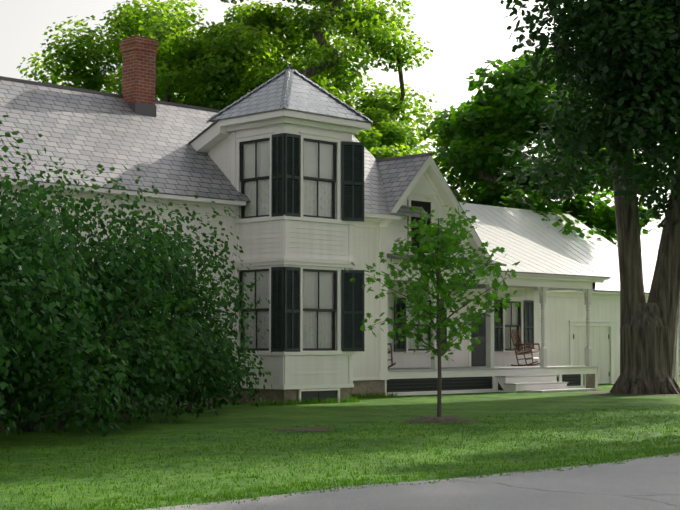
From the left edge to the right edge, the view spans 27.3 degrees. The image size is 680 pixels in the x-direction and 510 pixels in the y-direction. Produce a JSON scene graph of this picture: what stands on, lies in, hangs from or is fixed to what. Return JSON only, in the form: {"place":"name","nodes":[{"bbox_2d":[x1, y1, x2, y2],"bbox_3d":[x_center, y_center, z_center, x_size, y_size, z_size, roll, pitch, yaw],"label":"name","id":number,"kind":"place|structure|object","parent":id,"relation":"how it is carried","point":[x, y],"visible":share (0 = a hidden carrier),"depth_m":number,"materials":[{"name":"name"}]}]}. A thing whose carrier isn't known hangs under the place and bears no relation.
{"place":"outdoors","nodes":[
{"label":"outdoors","id":0,"kind":"place"},
{"bbox_2d":[0,0,675,252],"label":"sky","id":1,"kind":"structure","parent":0,"point":[462,35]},
{"bbox_2d":[0,65,678,408],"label":"house","id":2,"kind":"structure","parent":0,"point":[301,181],"depth_m":31.12,"materials":[{"name":"paint"}]},
{"bbox_2d":[119,35,158,116],"bbox_3d":[-4.630,-3.982,32.229,0.620,2.005,0.660,-4,-5,45],"label":"chimney","id":3,"kind":"object","parent":2,"relation":"on","point":[138,69],"visible":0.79,"depth_m":32.04,"materials":[{"name":"brick"}]},
{"bbox_2d":[388,343,395,367],"bbox_3d":[0.959,2.415,36.661,0.581,1.115,0.868,2,-12,-30],"label":"rocking chair","id":4,"kind":"object","parent":2,"relation":"on","point":[391,359],"visible":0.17,"depth_m":36.49,"materials":[{"name":"brown wood"}]},
{"bbox_2d":[428,282,593,368],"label":"porch posts","id":5,"kind":"object","parent":2,"relation":"on","point":[543,349],"visible":0.9,"depth_m":39.22,"materials":[{"name":"white paint"}]},
{"bbox_2d":[510,330,539,365],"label":"rocking chair","id":6,"kind":"object","parent":2,"relation":"on","point":[527,351],"visible":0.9,"depth_m":41.06,"materials":[{"name":"brown wood"}]},
{"bbox_2d":[0,375,679,509],"bbox_3d":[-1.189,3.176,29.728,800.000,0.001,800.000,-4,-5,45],"label":"ground","id":7,"kind":"structure","parent":0,"point":[243,417],"depth_m":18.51,"materials":[{"name":"green plant"}]},
{"bbox_2d":[0,222,60,433],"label":"lilac bush","id":8,"kind":"object","parent":7,"relation":"on","point":[3,384],"visible":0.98,"depth_m":15.93,"materials":[{"name":"green plant"}]},
{"bbox_2d":[1,181,126,419],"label":"lilac bush","id":9,"kind":"object","parent":7,"relation":"on","point":[36,194],"depth_m":24.07,"materials":[{"name":"green plant"}]},
{"bbox_2d":[0,115,132,436],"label":"lilac bush","id":10,"kind":"object","parent":7,"relation":"on","point":[12,233],"depth_m":18.11,"materials":[{"name":"green plant"}]},
{"bbox_2d":[0,158,202,431],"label":"lilac bush","id":11,"kind":"object","parent":7,"relation":"on","point":[138,365],"depth_m":20.75,"materials":[{"name":"green plant"}]},
{"bbox_2d":[0,158,249,422],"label":"lilac bush","id":12,"kind":"object","parent":7,"relation":"on","point":[204,369],"depth_m":23.10,"materials":[{"name":"green plant"}]},
{"bbox_2d":[77,195,269,412],"bbox_3d":[-3.430,0.912,26.428,3.928,4.138,4.019,-4,-5,45],"label":"lilac bush","id":13,"kind":"object","parent":7,"relation":"on","point":[232,282],"depth_m":26.56,"materials":[{"name":"green plant"}]},
{"bbox_2d":[17,0,372,109],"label":"maple tree","id":14,"kind":"object","parent":7,"relation":"on","point":[174,51],"depth_m":70.94,"materials":[{"name":"green plant"}]},
{"bbox_2d":[159,262,279,409],"bbox_3d":[-2.832,1.537,27.901,2.954,3.079,3.047,-4,-5,45],"label":"lilac bush","id":15,"kind":"object","parent":7,"relation":"on","point":[247,337],"depth_m":27.72,"materials":[{"name":"green plant"}]},
{"bbox_2d":[163,0,439,155],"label":"maple tree","id":16,"kind":"object","parent":7,"relation":"on","point":[387,129],"depth_m":67.37,"materials":[{"name":"green plant"}]},
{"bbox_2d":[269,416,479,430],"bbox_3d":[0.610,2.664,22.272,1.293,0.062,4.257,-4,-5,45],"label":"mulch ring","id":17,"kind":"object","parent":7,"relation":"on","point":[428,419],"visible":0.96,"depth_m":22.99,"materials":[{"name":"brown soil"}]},
{"bbox_2d":[344,195,520,416],"bbox_3d":[1.782,0.869,23.500,2.718,3.819,2.483,-4,-5,45],"label":"young maple","id":18,"kind":"object","parent":17,"relation":"on","point":[444,236],"depth_m":23.43,"materials":[{"name":"green plant"}]},
{"bbox_2d":[368,109,532,202],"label":"maple tree","id":19,"kind":"object","parent":7,"relation":"on","point":[383,151],"depth_m":56.14,"materials":[{"name":"green plant"}]},
{"bbox_2d":[431,47,656,246],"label":"tree","id":20,"kind":"object","parent":7,"relation":"on","point":[496,110],"depth_m":51.28,"materials":[{"name":"green plant"}]},
{"bbox_2d":[582,392,679,394],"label":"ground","id":21,"kind":"structure","parent":7,"relation":"on","point":[625,394],"depth_m":35.51,"materials":[{"name":"green plant"}]},
{"bbox_2d":[609,303,679,393],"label":"tree trunk","id":22,"kind":"object","parent":7,"relation":"on","point":[644,330],"visible":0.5,"depth_m":36.03,"materials":[{"name":"brown plant"}]},
{"bbox_2d":[523,0,679,374],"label":"tree","id":23,"kind":"object","parent":22,"relation":"on","point":[655,212],"depth_m":36.43,"materials":[{"name":"green plant"}]},
{"bbox_2d":[495,0,679,212],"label":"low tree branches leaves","id":24,"kind":"object","parent":23,"relation":"attached to","point":[606,130],"visible":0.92,"depth_m":33.75,"materials":[{"name":"green plant"}]},
{"bbox_2d":[500,0,679,75],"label":"tree crown leaves","id":25,"kind":"object","parent":23,"relation":"attached to","point":[529,18],"visible":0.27,"depth_m":33.88,"materials":[{"name":"green plant"}]},
{"bbox_2d":[617,0,679,379],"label":"tree","id":26,"kind":"object","parent":22,"relation":"on","point":[664,293],"depth_m":36.43,"materials":[{"name":"brown plant"}]},
{"bbox_2d":[140,453,679,509],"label":"road","id":27,"kind":"structure","parent":0,"point":[650,483],"depth_m":12.04,"materials":[{"name":"grey asphalt"}]},
{"bbox_2d":[641,251,679,374],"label":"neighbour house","id":28,"kind":"structure","parent":0,"point":[649,259],"depth_m":60.93,"materials":[{"name":"white paint"}]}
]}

